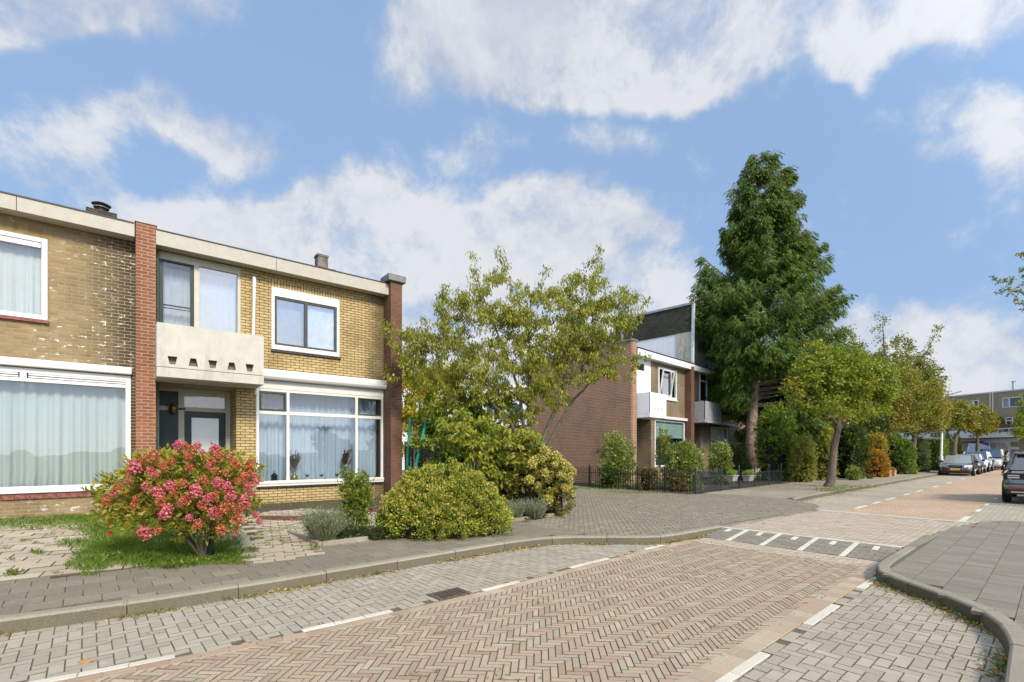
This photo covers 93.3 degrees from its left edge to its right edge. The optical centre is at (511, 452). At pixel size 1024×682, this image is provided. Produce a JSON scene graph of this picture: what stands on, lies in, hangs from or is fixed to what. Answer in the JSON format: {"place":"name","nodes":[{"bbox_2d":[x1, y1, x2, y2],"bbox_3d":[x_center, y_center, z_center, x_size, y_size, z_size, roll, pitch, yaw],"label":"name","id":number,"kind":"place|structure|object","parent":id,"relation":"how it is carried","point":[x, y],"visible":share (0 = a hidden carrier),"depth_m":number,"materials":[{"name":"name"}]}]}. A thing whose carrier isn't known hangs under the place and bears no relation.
{"place":"outdoors","nodes":[
{"label":"outdoors","id":0,"kind":"place"},
{"bbox_2d":[0,515,286,581],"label":"garden paving","id":1,"kind":"structure","parent":0,"point":[40,564],"depth_m":6.66,"materials":[{"name":"tile"}]},
{"bbox_2d":[0,510,247,570],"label":"lawn grass","id":2,"kind":"structure","parent":1,"relation":"on","point":[152,552],"depth_m":6.87,"materials":[{"name":"green plant"}]},
{"bbox_2d":[0,501,354,576],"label":"paving weeds","id":3,"kind":"object","parent":1,"relation":"on","point":[239,561],"visible":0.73,"depth_m":7.08,"materials":[{"name":"green plant"}]},
{"bbox_2d":[13,497,545,581],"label":"garden soil","id":4,"kind":"structure","parent":0,"point":[267,508],"depth_m":11.52,"materials":[{"name":"brown soil"}]},
{"bbox_2d":[80,439,267,555],"bbox_3d":[-4.247,0.598,6.287,2.222,1.523,1.502,0,0,0],"label":"hydrangea bush","id":5,"kind":"object","parent":4,"relation":"on","point":[160,495],"visible":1,"depth_m":5.97,"materials":[{"name":"pink plant"}]},
{"bbox_2d":[3,513,547,574],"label":"garden weeds","id":6,"kind":"object","parent":4,"relation":"on","point":[218,555],"visible":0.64,"depth_m":6.13,"materials":[{"name":"green plant"}]},
{"bbox_2d":[258,514,313,520],"bbox_3d":[-4.422,1.325,9.535,1.127,0.150,0.329,0,0,-14],"label":"garden edging","id":7,"kind":"object","parent":4,"relation":"on","point":[284,518],"visible":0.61,"depth_m":9.46,"materials":[{"name":"brick"}]},
{"bbox_2d":[335,464,377,531],"bbox_3d":[-2.539,0.782,7.885,0.678,1.220,0.646,0,0,0],"label":"garden shrub","id":8,"kind":"object","parent":4,"relation":"on","point":[357,495],"visible":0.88,"depth_m":7.81,"materials":[{"name":"green plant"}]},
{"bbox_2d":[405,417,445,473],"bbox_3d":[-2.200,0.186,14.171,1.917,2.488,1.787,0,0,-37],"label":"trampoline","id":9,"kind":"object","parent":4,"relation":"on","point":[417,455],"visible":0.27,"depth_m":13.86,"materials":[{"name":"green plastic"}]},
{"bbox_2d":[322,511,566,545],"bbox_3d":[-0.777,1.383,8.938,5.434,0.135,0.066,0,0,-42],"label":"garden edging","id":10,"kind":"object","parent":4,"relation":"on","point":[342,541],"visible":0.27,"depth_m":7.45,"materials":[{"name":"concrete"}]},
{"bbox_2d":[407,386,516,474],"bbox_3d":[-1.343,-0.278,13.637,3.116,3.237,1.881,0,0,0],"label":"shrub","id":11,"kind":"object","parent":4,"relation":"on","point":[476,412],"visible":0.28,"depth_m":13.33,"materials":[{"name":"green plant"}]},
{"bbox_2d":[435,407,551,494],"bbox_3d":[-0.419,0.186,10.663,2.592,2.340,1.180,0,0,0],"label":"garden tree","id":12,"kind":"object","parent":4,"relation":"on","point":[495,457],"visible":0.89,"depth_m":10.38,"materials":[{"name":"green plant"}]},
{"bbox_2d":[520,497,550,518],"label":"lavender plant","id":13,"kind":"object","parent":4,"relation":"on","point":[534,510],"visible":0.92,"depth_m":9.89,"materials":[{"name":"green plant"}]},
{"bbox_2d":[502,445,576,516],"bbox_3d":[0.574,0.616,10.596,1.744,1.609,1.174,0,0,0],"label":"hydrangea bush","id":14,"kind":"object","parent":4,"relation":"on","point":[545,483],"visible":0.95,"depth_m":10.34,"materials":[{"name":"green plant"}]},
{"bbox_2d":[0,520,582,615],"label":"pavement","id":15,"kind":"structure","parent":0,"point":[28,595],"depth_m":5.46,"materials":[{"name":"concrete"}]},
{"bbox_2d":[334,524,395,539],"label":"garden shrub","id":16,"kind":"object","parent":15,"relation":"on","point":[376,532],"visible":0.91,"depth_m":7.59,"materials":[{"name":"green plant"}]},
{"bbox_2d":[370,458,514,540],"bbox_3d":[-1.117,0.734,7.982,2.339,1.276,1.314,0,0,0],"label":"garden shrub","id":17,"kind":"object","parent":15,"relation":"on","point":[439,500],"visible":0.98,"depth_m":7.75,"materials":[{"name":"green plant"}]},
{"bbox_2d":[242,508,377,563],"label":"garden paving","id":18,"kind":"structure","parent":0,"point":[295,544],"depth_m":7.61,"materials":[{"name":"tile"}]},
{"bbox_2d":[287,505,349,541],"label":"lavender plant","id":19,"kind":"object","parent":18,"relation":"on","point":[320,527],"visible":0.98,"depth_m":7.29,"materials":[{"name":"green plant"}]},
{"bbox_2d":[48,472,813,608],"bbox_3d":[-12.185,1.394,20.209,24.518,0.001,37.831,0,0,-39],"label":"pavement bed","id":20,"kind":"object","parent":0,"point":[402,472],"visible":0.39,"depth_m":4.98,"materials":[{"name":"brown soil"}]},
{"bbox_2d":[376,243,653,447],"bbox_3d":[0.030,-2.277,13.214,7.713,7.243,2.778,0,0,0],"label":"cherry tree","id":21,"kind":"object","parent":20,"relation":"on","point":[573,334],"visible":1,"depth_m":12.95,"materials":[{"name":"green plant"}]},
{"bbox_2d":[599,464,619,488],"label":"garden shrub","id":22,"kind":"object","parent":20,"relation":"on","point":[609,477],"visible":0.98,"depth_m":18.27,"materials":[{"name":"green plant"}]},
{"bbox_2d":[0,538,1004,681],"bbox_3d":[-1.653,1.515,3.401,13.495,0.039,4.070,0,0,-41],"label":"road","id":23,"kind":"structure","parent":0,"point":[771,588],"depth_m":4.07,"materials":[{"name":"brown brick"}]},
{"bbox_2d":[29,654,174,681],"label":"road marking","id":24,"kind":"object","parent":23,"relation":"on","point":[84,673],"visible":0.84,"depth_m":3.32,"materials":[{"name":"white paint"}]},
{"bbox_2d":[0,541,678,681],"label":"parking lane","id":25,"kind":"structure","parent":23,"relation":"on","point":[477,573],"depth_m":4.45,"materials":[{"name":"grey brick"}]},
{"bbox_2d":[426,587,471,600],"bbox_3d":[-0.666,1.503,5.113,0.400,0.026,0.260,0,0,-41],"label":"drain grate","id":26,"kind":"object","parent":25,"relation":"on","point":[442,595],"visible":0.94,"depth_m":5.10,"materials":[{"name":"metal"}]},
{"bbox_2d":[301,610,392,631],"bbox_3d":[-1.446,1.509,4.311,0.806,0.031,0.070,0,0,-39],"label":"road marking","id":27,"kind":"object","parent":23,"relation":"on","point":[344,621],"visible":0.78,"depth_m":4.27,"materials":[{"name":"white paint"}]},
{"bbox_2d":[0,525,722,634],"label":"kerb","id":28,"kind":"structure","parent":23,"relation":"on","point":[43,619],"depth_m":5.22,"materials":[{"name":"concrete"}]},
{"bbox_2d":[54,540,689,681],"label":"road border","id":29,"kind":"object","parent":23,"relation":"on","point":[245,647],"visible":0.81,"depth_m":4.10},
{"bbox_2d":[274,542,825,680],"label":"joint weeds","id":30,"kind":"object","parent":23,"relation":"on","point":[594,608],"visible":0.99,"depth_m":4.09,"materials":[{"name":"green plant"}]},
{"bbox_2d":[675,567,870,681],"bbox_3d":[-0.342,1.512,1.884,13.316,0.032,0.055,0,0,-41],"label":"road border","id":31,"kind":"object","parent":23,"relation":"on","point":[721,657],"visible":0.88,"depth_m":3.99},
{"bbox_2d":[688,568,875,681],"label":"road border","id":32,"kind":"object","parent":23,"relation":"on","point":[720,673],"visible":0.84,"depth_m":3.95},
{"bbox_2d":[732,575,1006,681],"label":"parking lane","id":33,"kind":"structure","parent":23,"relation":"on","point":[863,655],"depth_m":3.71,"materials":[{"name":"grey brick"}]},
{"bbox_2d":[715,651,769,681],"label":"road marking","id":34,"kind":"object","parent":33,"relation":"on","point":[743,667],"visible":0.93,"depth_m":3.35,"materials":[{"name":"white paint"}]},
{"bbox_2d":[803,604,839,625],"bbox_3d":[2.873,1.509,4.475,0.806,0.031,0.072,0,0,-41],"label":"road marking","id":35,"kind":"object","parent":33,"relation":"on","point":[820,615],"visible":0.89,"depth_m":4.44,"materials":[{"name":"white paint"}]},
{"bbox_2d":[876,546,1023,681],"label":"kerb","id":36,"kind":"structure","parent":23,"relation":"on","point":[1007,632],"depth_m":4.30,"materials":[{"name":"concrete"}]},
{"bbox_2d":[0,0,1023,424],"label":"sky","id":37,"kind":"structure","parent":0,"point":[378,138],"materials":[{"name":"blue"}]},
{"bbox_2d":[402,470,837,493],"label":"garden ground","id":38,"kind":"structure","parent":0,"point":[577,482],"depth_m":19.96,"materials":[{"name":"soil"}]},
{"bbox_2d":[402,384,526,469],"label":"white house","id":39,"kind":"structure","parent":38,"relation":"on","point":[487,409],"depth_m":37.73,"materials":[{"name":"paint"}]},
{"bbox_2d":[498,331,695,482],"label":"terraced house","id":40,"kind":"structure","parent":38,"relation":"on","point":[643,409],"depth_m":23.23,"materials":[{"name":"brown brick"}]},
{"bbox_2d":[637,358,650,413],"bbox_3d":[5.979,-2.975,22.483,0.070,2.750,1.760,0,0,45],"label":"balcony door","id":41,"kind":"structure","parent":40,"relation":"in","point":[643,377],"depth_m":22.67,"materials":[{"name":"white plastic"}]},
{"bbox_2d":[658,366,677,401],"bbox_3d":[7.696,-3.390,24.334,0.730,1.580,1.970,0,0,45],"label":"window","id":42,"kind":"structure","parent":40,"relation":"in","point":[662,376],"depth_m":24.36,"materials":[{"name":"white plastic"}]},
{"bbox_2d":[655,419,684,466],"bbox_3d":[7.875,-0.440,24.560,0.370,2.320,3.180,0,0,45],"label":"window","id":43,"kind":"structure","parent":40,"relation":"in","point":[674,428],"depth_m":24.66,"materials":[{"name":"glass"}]},
{"bbox_2d":[592,430,638,487],"bbox_3d":[4.071,0.276,18.907,1.593,2.347,1.728,0,0,45],"label":"garden shrub","id":44,"kind":"object","parent":38,"relation":"on","point":[615,452],"visible":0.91,"depth_m":18.72,"materials":[{"name":"green plant"}]},
{"bbox_2d":[569,464,695,493],"bbox_3d":[4.203,0.950,18.089,0.052,0.960,5.784,0,0,-39],"label":"iron fence","id":45,"kind":"object","parent":38,"relation":"on","point":[636,474],"visible":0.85,"depth_m":17.32,"materials":[{"name":"black metal"}]},
{"bbox_2d":[639,466,660,489],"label":"garden shrub","id":46,"kind":"object","parent":38,"relation":"on","point":[651,478],"visible":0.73,"depth_m":17.48,"materials":[{"name":"orange plant"}]},
{"bbox_2d":[653,424,673,487],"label":"garden shrub","id":47,"kind":"object","parent":38,"relation":"on","point":[661,449],"visible":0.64,"depth_m":18.78,"materials":[{"name":"green plant"}]},
{"bbox_2d":[615,302,744,476],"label":"terraced house","id":48,"kind":"structure","parent":38,"relation":"on","point":[669,331],"depth_m":27.03,"materials":[{"name":"grey brick"}]},
{"bbox_2d":[699,373,706,400],"bbox_3d":[10.741,-3.650,27.194,0.080,1.700,1.000,0,0,45],"label":"window","id":49,"kind":"structure","parent":48,"relation":"in","point":[702,379],"depth_m":27.17,"materials":[{"name":"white glass"}]},
{"bbox_2d":[711,426,727,454],"bbox_3d":[12.305,-0.450,28.954,0.286,2.100,2.500,0,0,45],"label":"window","id":50,"kind":"structure","parent":48,"relation":"in","point":[716,434],"depth_m":29.02,"materials":[{"name":"grey glass"}]},
{"bbox_2d":[670,469,691,491],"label":"garden shrub","id":51,"kind":"object","parent":38,"relation":"on","point":[682,484],"visible":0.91,"depth_m":16.87,"materials":[{"name":"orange plant"}]},
{"bbox_2d":[661,438,706,489],"bbox_3d":[6.374,0.440,18.016,1.684,2.044,1.592,0,0,0],"label":"garden shrub","id":52,"kind":"object","parent":38,"relation":"on","point":[684,455],"visible":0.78,"depth_m":17.72,"materials":[{"name":"green plant"}]},
{"bbox_2d":[706,440,734,484],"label":"garden shrub","id":53,"kind":"object","parent":38,"relation":"on","point":[720,456],"visible":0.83,"depth_m":20.32,"materials":[{"name":"green plant"}]},
{"bbox_2d":[576,484,874,493],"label":"verge grass","id":54,"kind":"structure","parent":38,"relation":"on","point":[659,491],"depth_m":17.81,"materials":[{"name":"green plant"}]},
{"bbox_2d":[728,440,752,479],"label":"garden shrub","id":55,"kind":"object","parent":38,"relation":"on","point":[737,457],"visible":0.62,"depth_m":23.78,"materials":[{"name":"green plant"}]},
{"bbox_2d":[686,150,858,474],"bbox_3d":[13.765,-7.312,26.065,7.795,17.624,7.562,0,0,-33],"label":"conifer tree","id":56,"kind":"object","parent":38,"relation":"on","point":[746,359],"visible":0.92,"depth_m":24.90,"materials":[{"name":"green plant"}]},
{"bbox_2d":[751,399,798,480],"bbox_3d":[12.826,-0.549,23.474,2.290,4.034,2.041,0,0,0],"label":"garden hedge","id":57,"kind":"object","parent":38,"relation":"on","point":[773,439],"visible":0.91,"depth_m":23.05,"materials":[{"name":"green plant"}]},
{"bbox_2d":[785,430,819,481],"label":"garden shrub","id":58,"kind":"object","parent":38,"relation":"on","point":[802,456],"visible":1,"depth_m":22.30,"materials":[{"name":"green plant"}]},
{"bbox_2d":[849,410,890,446],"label":"garden shrub","id":59,"kind":"object","parent":38,"relation":"on","point":[870,425],"visible":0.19,"depth_m":31.47,"materials":[{"name":"green plant"}]},
{"bbox_2d":[841,311,951,437],"bbox_3d":[28.375,-4.677,37.046,10.576,12.151,4.520,0,0,-10],"label":"garden tree","id":60,"kind":"object","parent":38,"relation":"on","point":[920,362],"visible":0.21,"depth_m":36.83,"materials":[{"name":"green plant"}]},
{"bbox_2d":[527,485,818,534],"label":"side street","id":61,"kind":"structure","parent":0,"point":[643,513],"depth_m":11.26,"materials":[{"name":"grey brick"}]},
{"bbox_2d":[689,538,879,567],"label":"road","id":62,"kind":"structure","parent":0,"point":[818,556],"depth_m":7.23,"materials":[{"name":"beige brick"}]},
{"bbox_2d":[578,472,996,514],"bbox_3d":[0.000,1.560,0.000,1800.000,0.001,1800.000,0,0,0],"label":"ground","id":63,"kind":"structure","parent":0,"point":[754,496],"depth_m":17.84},
{"bbox_2d":[405,446,511,479],"bbox_3d":[-1.953,0.656,17.744,3.903,1.750,0.020,0,0,-7],"label":"board fence","id":64,"kind":"object","parent":63,"relation":"on","point":[411,458],"visible":0.02,"depth_m":17.56,"materials":[{"name":"brown wood"}]},
{"bbox_2d":[705,470,937,498],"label":"pavement","id":65,"kind":"structure","parent":0,"point":[777,491],"depth_m":18.91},
{"bbox_2d":[694,467,720,493],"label":"gate","id":66,"kind":"structure","parent":65,"relation":"on","point":[715,475],"depth_m":16.55,"materials":[{"name":"black metal"}]},
{"bbox_2d":[721,463,781,490],"bbox_3d":[9.805,0.960,19.537,6.491,0.940,0.057,0,0,-44],"label":"iron fence","id":67,"kind":"object","parent":65,"relation":"on","point":[758,478],"visible":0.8,"depth_m":19.66,"materials":[{"name":"black metal"}]},
{"bbox_2d":[815,424,839,480],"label":"garden shrub","id":68,"kind":"object","parent":65,"relation":"on","point":[824,440],"visible":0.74,"depth_m":23.66,"materials":[{"name":"green plant"}]},
{"bbox_2d":[775,338,905,486],"bbox_3d":[13.402,-1.564,19.426,5.477,6.124,2.951,0,0,-13],"label":"street tree","id":69,"kind":"object","parent":65,"relation":"on","point":[843,380],"visible":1,"depth_m":18.98,"materials":[{"name":"green plant"}]},
{"bbox_2d":[844,464,864,479],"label":"garden shrub","id":70,"kind":"object","parent":65,"relation":"on","point":[854,472],"visible":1,"depth_m":23.89,"materials":[{"name":"green plant"}]},
{"bbox_2d":[836,424,873,478],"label":"garden shrub","id":71,"kind":"object","parent":65,"relation":"on","point":[851,447],"visible":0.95,"depth_m":25.13,"materials":[{"name":"green plant"}]},
{"bbox_2d":[862,426,888,473],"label":"garden shrub","id":72,"kind":"object","parent":65,"relation":"on","point":[878,441],"visible":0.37,"depth_m":29.29,"materials":[{"name":"yellow plant"}]},
{"bbox_2d":[863,449,891,476],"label":"garden shrub","id":73,"kind":"object","parent":65,"relation":"on","point":[880,462],"visible":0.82,"depth_m":26.77,"materials":[{"name":"orange plant"}]},
{"bbox_2d":[886,432,920,473],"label":"garden hedge","id":74,"kind":"object","parent":65,"relation":"on","point":[902,453],"visible":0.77,"depth_m":30.41,"materials":[{"name":"green plant"}]},
{"bbox_2d":[872,360,958,469],"bbox_3d":[27.391,-2.434,33.097,6.523,7.640,3.575,0,0,-26],"label":"street tree","id":75,"kind":"object","parent":65,"relation":"on","point":[907,410],"visible":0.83,"depth_m":32.35,"materials":[{"name":"green plant"}]},
{"bbox_2d":[916,437,932,471],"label":"garden shrub","id":76,"kind":"object","parent":65,"relation":"on","point":[923,451],"visible":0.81,"depth_m":33.76,"materials":[{"name":"green plant"}]},
{"bbox_2d":[925,437,949,469],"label":"garden hedge","id":77,"kind":"object","parent":65,"relation":"on","point":[935,450],"visible":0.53,"depth_m":36.88,"materials":[{"name":"green plant"}]},
{"bbox_2d":[943,399,982,454],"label":"street tree","id":78,"kind":"object","parent":65,"relation":"on","point":[962,410],"visible":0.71,"depth_m":40.88,"materials":[{"name":"green plant"}]},
{"bbox_2d":[960,402,1001,450],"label":"street tree","id":79,"kind":"object","parent":65,"relation":"on","point":[983,410],"visible":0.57,"depth_m":43.15,"materials":[{"name":"green plant"}]},
{"bbox_2d":[728,510,970,547],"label":"road","id":80,"kind":"structure","parent":0,"point":[884,530],"depth_m":9.11,"materials":[{"name":"beige brick"}]},
{"bbox_2d":[722,527,901,547],"bbox_3d":[4.848,1.411,8.093,0.085,0.032,2.621,0,0,-43],"label":"road marking","id":81,"kind":"object","parent":80,"relation":"on","point":[883,545],"visible":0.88,"depth_m":7.82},
{"bbox_2d":[803,468,1000,511],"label":"parking lane","id":82,"kind":"structure","parent":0,"point":[846,501],"depth_m":17.57,"materials":[{"name":"grey brick"}]},
{"bbox_2d":[0,477,1007,681],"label":"gutter weeds","id":83,"kind":"object","parent":82,"relation":"on","point":[890,587],"visible":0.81,"depth_m":4.61,"materials":[{"name":"green plant"}]},
{"bbox_2d":[0,473,1015,681],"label":"leaf litter","id":84,"kind":"object","parent":82,"relation":"on","point":[870,580],"visible":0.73,"depth_m":4.97,"materials":[{"name":"brown plant"}]},
{"bbox_2d":[790,473,945,500],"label":"kerb","id":85,"kind":"structure","parent":82,"relation":"on","point":[814,495],"depth_m":18.74,"materials":[{"name":"concrete"}]},
{"bbox_2d":[938,454,979,475],"bbox_3d":[29.639,0.836,32.017,4.208,1.392,1.874,0,0,-41],"label":"sedan car","id":86,"kind":"object","parent":82,"relation":"on","point":[962,463],"visible":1,"depth_m":31.13,"materials":[{"name":"grey metal"}]},
{"bbox_2d":[963,451,993,471],"bbox_3d":[36.566,0.728,38.124,4.278,1.616,1.928,0,0,-41],"label":"suv car","id":87,"kind":"object","parent":82,"relation":"on","point":[988,458],"visible":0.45,"depth_m":37.50,"materials":[{"name":"white paint"}]},
{"bbox_2d":[979,449,1004,469],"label":"minivan car","id":88,"kind":"object","parent":82,"relation":"on","point":[998,455],"visible":0.35,"depth_m":40.74,"materials":[{"name":"grey paint"}]},
{"bbox_2d":[844,469,1006,520],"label":"road","id":89,"kind":"structure","parent":0,"point":[957,500],"depth_m":15.02,"materials":[{"name":"brown brick"}]},
{"bbox_2d":[905,523,976,546],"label":"pavement","id":90,"kind":"structure","parent":0,"point":[922,541],"depth_m":7.75,"materials":[{"name":"concrete"}]},
{"bbox_2d":[882,521,1023,629],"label":"pavement","id":91,"kind":"structure","parent":0,"point":[951,560],"depth_m":5.88,"materials":[{"name":"concrete"}]},
{"bbox_2d":[890,522,1021,620],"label":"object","id":92,"kind":"object","parent":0,"point":[918,547],"visible":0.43,"depth_m":6.59,"materials":[{"name":"grey concrete"}]},
{"bbox_2d":[871,381,1023,466],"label":"apartment building","id":93,"kind":"structure","parent":92,"relation":"on","point":[1003,404],"depth_m":45.86,"materials":[{"name":"brick"}]},
{"bbox_2d":[988,251,1023,312],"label":"garden tree","id":94,"kind":"object","parent":92,"relation":"on","point":[1021,254],"visible":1,"depth_m":12.49,"materials":[{"name":"green plant"}]},
{"bbox_2d":[1007,393,1023,438],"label":"garden tree","id":95,"kind":"object","parent":92,"relation":"on","point":[1018,432],"visible":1,"depth_m":39.89,"materials":[{"name":"green plant"}]},
{"bbox_2d":[962,493,1023,523],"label":"parking lane","id":96,"kind":"structure","parent":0,"point":[998,508],"depth_m":12.23,"materials":[{"name":"grey brick"}]},
{"bbox_2d":[1002,451,1023,501],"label":"suv car","id":97,"kind":"object","parent":96,"relation":"on","point":[1013,482],"visible":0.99,"depth_m":13.99,"materials":[{"name":"grey paint"}]},
{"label":"road bed","id":98,"kind":"structure","parent":0,"visible":0},
{"bbox_2d":[703,528,900,561],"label":"speed ramp","id":99,"kind":"structure","parent":98,"relation":"on","point":[858,551],"depth_m":7.59,"materials":[{"name":"grey brick"}]},
{"label":"road bed","id":100,"kind":"structure","parent":0,"visible":0},
{"bbox_2d":[721,511,814,526],"bbox_3d":[5.537,1.397,10.270,3.993,0.032,0.108,0,0,-37],"label":"side street edge","id":101,"kind":"object","parent":100,"relation":"on","point":[750,521],"visible":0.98,"depth_m":9.93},
{"label":"garden ground","id":102,"kind":"structure","parent":0,"visible":0},
{"bbox_2d":[0,191,134,518],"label":"terraced house","id":103,"kind":"structure","parent":102,"relation":"on","point":[67,352],"depth_m":9.98,"materials":[{"name":"brick"}]},
{"bbox_2d":[0,230,48,323],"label":"window","id":104,"kind":"structure","parent":103,"relation":"in","point":[23,258],"depth_m":9.68,"materials":[{"name":"glass"}]},
{"bbox_2d":[0,366,130,493],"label":"window","id":105,"kind":"structure","parent":103,"relation":"in","point":[55,436],"depth_m":10.04,"materials":[{"name":"white plastic"}]},
{"bbox_2d":[134,219,405,511],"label":"terraced house","id":106,"kind":"structure","parent":102,"relation":"on","point":[271,361],"depth_m":12.46,"materials":[{"name":"yellow brick"}]},
{"bbox_2d":[159,251,240,332],"bbox_3d":[-7.482,-3.085,11.564,1.710,2.970,0.309,0,0,-39],"label":"window","id":107,"kind":"structure","parent":106,"relation":"in","point":[194,298],"depth_m":11.52,"materials":[{"name":"glass"}]},
{"bbox_2d":[184,411,225,492],"bbox_3d":[-7.779,0.123,12.264,0.890,2.275,0.063,0,0,-39],"label":"front door","id":108,"kind":"structure","parent":106,"relation":"in","point":[204,427],"depth_m":12.27,"materials":[{"name":"grey paint"}]},
{"bbox_2d":[271,286,340,359],"bbox_3d":[-5.546,-3.417,13.027,1.782,1.665,0.280,0,0,-39],"label":"window","id":109,"kind":"structure","parent":106,"relation":"in","point":[321,314],"depth_m":13.01,"materials":[{"name":"glass"}]},
{"bbox_2d":[256,388,383,486],"bbox_3d":[-5.277,-0.375,13.426,3.766,2.490,0.633,0,0,-39],"label":"window","id":110,"kind":"structure","parent":106,"relation":"in","point":[318,426],"depth_m":13.50,"materials":[{"name":"glass"}]},
{"label":"side street","id":111,"kind":"structure","parent":0,"visible":0},
{"bbox_2d":[402,357,462,455],"bbox_3d":[-3.947,-1.485,21.529,3.741,5.771,2.341,0,0,0],"label":"birch tree","id":112,"kind":"object","parent":111,"relation":"on","point":[408,410],"visible":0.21,"depth_m":21.08,"materials":[{"name":"green plant"}]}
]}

